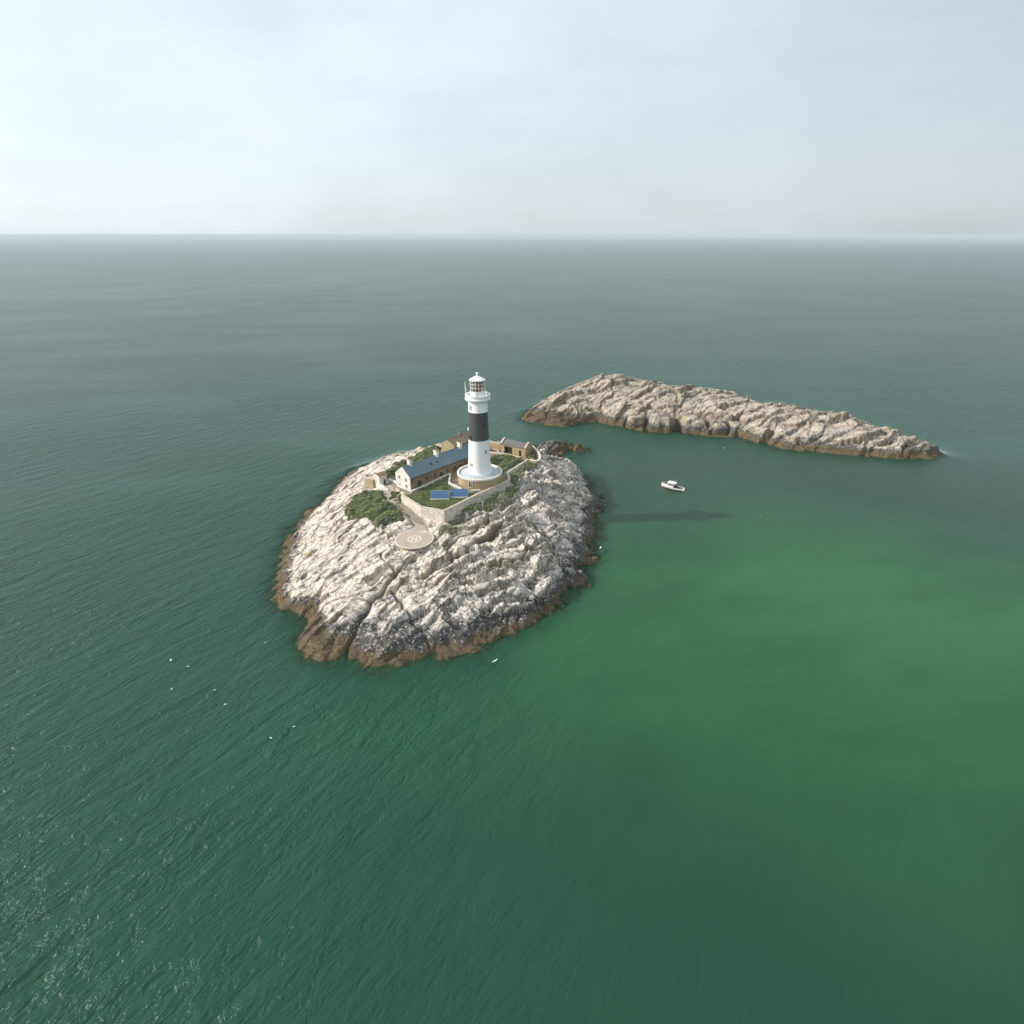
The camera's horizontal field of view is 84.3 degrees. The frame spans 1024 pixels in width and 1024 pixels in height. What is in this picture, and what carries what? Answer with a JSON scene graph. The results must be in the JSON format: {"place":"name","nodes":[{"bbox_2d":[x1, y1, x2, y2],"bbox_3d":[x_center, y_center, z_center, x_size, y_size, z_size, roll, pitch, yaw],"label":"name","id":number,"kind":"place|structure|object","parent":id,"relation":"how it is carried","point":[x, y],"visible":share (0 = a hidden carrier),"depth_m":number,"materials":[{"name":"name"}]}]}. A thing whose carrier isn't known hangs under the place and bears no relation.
{"place":"outdoors","nodes":[
{"label":"outdoors","id":0,"kind":"place"},
{"bbox_2d":[384,484,426,530],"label":"path","id":1,"kind":"structure","parent":0,"point":[417,527],"depth_m":163.76,"materials":[{"name":"concrete"}]},
{"bbox_2d":[490,451,520,457],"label":"garden path","id":2,"kind":"structure","parent":0,"point":[497,453],"depth_m":195.87,"materials":[{"name":"beige concrete"}]},
{"bbox_2d":[0,236,1023,1023],"bbox_3d":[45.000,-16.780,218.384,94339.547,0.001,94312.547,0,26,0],"label":"sea","id":3,"kind":"structure","parent":0,"point":[734,734],"depth_m":117.91,"materials":[{"name":"liquid"}]},
{"bbox_2d":[266,440,605,672],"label":"island rock","id":4,"kind":"object","parent":3,"relation":"in","point":[364,594],"visible":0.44,"depth_m":141.32,"materials":[{"name":"beige stone"}]},
{"bbox_2d":[364,478,374,487],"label":"stone wall","id":5,"kind":"structure","parent":4,"relation":"on","point":[370,483],"depth_m":173.20,"materials":[{"name":"beige stone"}]},
{"bbox_2d":[344,489,404,528],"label":"undergrowth","id":6,"kind":"object","parent":4,"relation":"on","point":[356,512],"visible":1,"depth_m":160.07,"materials":[{"name":"green plant"}]},
{"bbox_2d":[374,471,387,487],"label":"yard hut","id":7,"kind":"object","parent":4,"relation":"on","point":[380,478],"visible":0.82,"depth_m":171.68,"materials":[{"name":"beige paint"}]},
{"bbox_2d":[380,484,388,490],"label":"step wall","id":8,"kind":"structure","parent":4,"relation":"on","point":[383,487],"depth_m":169.40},
{"bbox_2d":[390,491,400,497],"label":"shrub","id":9,"kind":"object","parent":4,"relation":"on","point":[392,493],"visible":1,"depth_m":166.44,"materials":[{"name":"green plant"}]},
{"bbox_2d":[384,444,440,480],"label":"undergrowth","id":10,"kind":"object","parent":4,"relation":"on","point":[427,451],"visible":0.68,"depth_m":188.58,"materials":[{"name":"green plant"}]},
{"bbox_2d":[395,530,433,550],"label":"helipad","id":11,"kind":"object","parent":4,"relation":"on","point":[411,540],"visible":0.94,"depth_m":146.75,"materials":[{"name":"concrete"}]},
{"bbox_2d":[395,439,468,490],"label":"keepers house","id":12,"kind":"structure","parent":4,"relation":"on","point":[410,475],"depth_m":170.39,"materials":[{"name":"blue stone"}]},
{"bbox_2d":[411,472,461,492],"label":"path","id":13,"kind":"structure","parent":4,"relation":"on","point":[434,481],"depth_m":168.09,"materials":[{"name":"beige concrete"}]},
{"bbox_2d":[430,490,448,499],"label":"solar array","id":14,"kind":"object","parent":4,"relation":"on","point":[440,495],"visible":0.98,"depth_m":159.45,"materials":[{"name":"glass"}]},
{"bbox_2d":[406,476,475,509],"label":"grass","id":15,"kind":"structure","parent":4,"relation":"on","point":[425,500],"depth_m":161.27,"materials":[{"name":"green plant"}]},
{"bbox_2d":[434,524,456,540],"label":"undergrowth","id":16,"kind":"object","parent":4,"relation":"on","point":[443,527],"visible":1,"depth_m":149.66,"materials":[{"name":"green plant"}]},
{"bbox_2d":[441,427,468,451],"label":"store house","id":17,"kind":"structure","parent":4,"relation":"on","point":[450,443],"depth_m":195.34,"materials":[{"name":"brown stone"}]},
{"bbox_2d":[450,489,467,498],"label":"solar array","id":18,"kind":"object","parent":4,"relation":"on","point":[459,493],"visible":0.97,"depth_m":160.43,"materials":[{"name":"glass"}]},
{"bbox_2d":[401,459,528,522],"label":"boundary wall","id":19,"kind":"structure","parent":4,"relation":"on","point":[442,515],"depth_m":157.61,"materials":[{"name":"white paint"}]},
{"bbox_2d":[457,372,501,489],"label":"lighthouse","id":20,"kind":"object","parent":4,"relation":"on","point":[479,470],"visible":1,"depth_m":163.95,"materials":[{"name":"paint"}]},
{"bbox_2d":[449,462,537,524],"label":"undergrowth","id":21,"kind":"object","parent":4,"relation":"on","point":[511,490],"visible":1,"depth_m":163.02,"materials":[{"name":"green plant"}]},
{"bbox_2d":[489,441,499,450],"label":"back wall","id":22,"kind":"structure","parent":4,"relation":"on","point":[494,445],"depth_m":199.69,"materials":[{"name":"stone"}]},
{"bbox_2d":[490,454,523,474],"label":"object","id":23,"kind":"object","parent":4,"relation":"on","point":[509,460],"visible":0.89,"depth_m":187.16,"materials":[{"name":"green plant"}]},
{"bbox_2d":[500,437,532,457],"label":"outbuilding","id":24,"kind":"structure","parent":4,"relation":"on","point":[521,449],"depth_m":195.38,"materials":[{"name":"stone"}]},
{"bbox_2d":[524,453,536,459],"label":"undergrowth","id":25,"kind":"object","parent":4,"relation":"on","point":[531,455],"visible":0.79,"depth_m":192.96,"materials":[{"name":"green plant"}]},
{"bbox_2d":[529,446,540,464],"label":"curved wall","id":26,"kind":"structure","parent":4,"relation":"on","point":[536,452],"depth_m":190.50,"materials":[{"name":"paint"}]},
{"bbox_2d":[661,481,684,491],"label":"motor boat","id":27,"kind":"object","parent":3,"relation":"on","point":[670,485],"visible":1,"depth_m":199.95,"materials":[{"name":"white plastic"}]},
{"bbox_2d":[519,373,945,460],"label":"islet rock","id":28,"kind":"object","parent":3,"relation":"in","point":[636,404],"visible":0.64,"depth_m":259.34,"materials":[{"name":"beige stone"}]}
]}

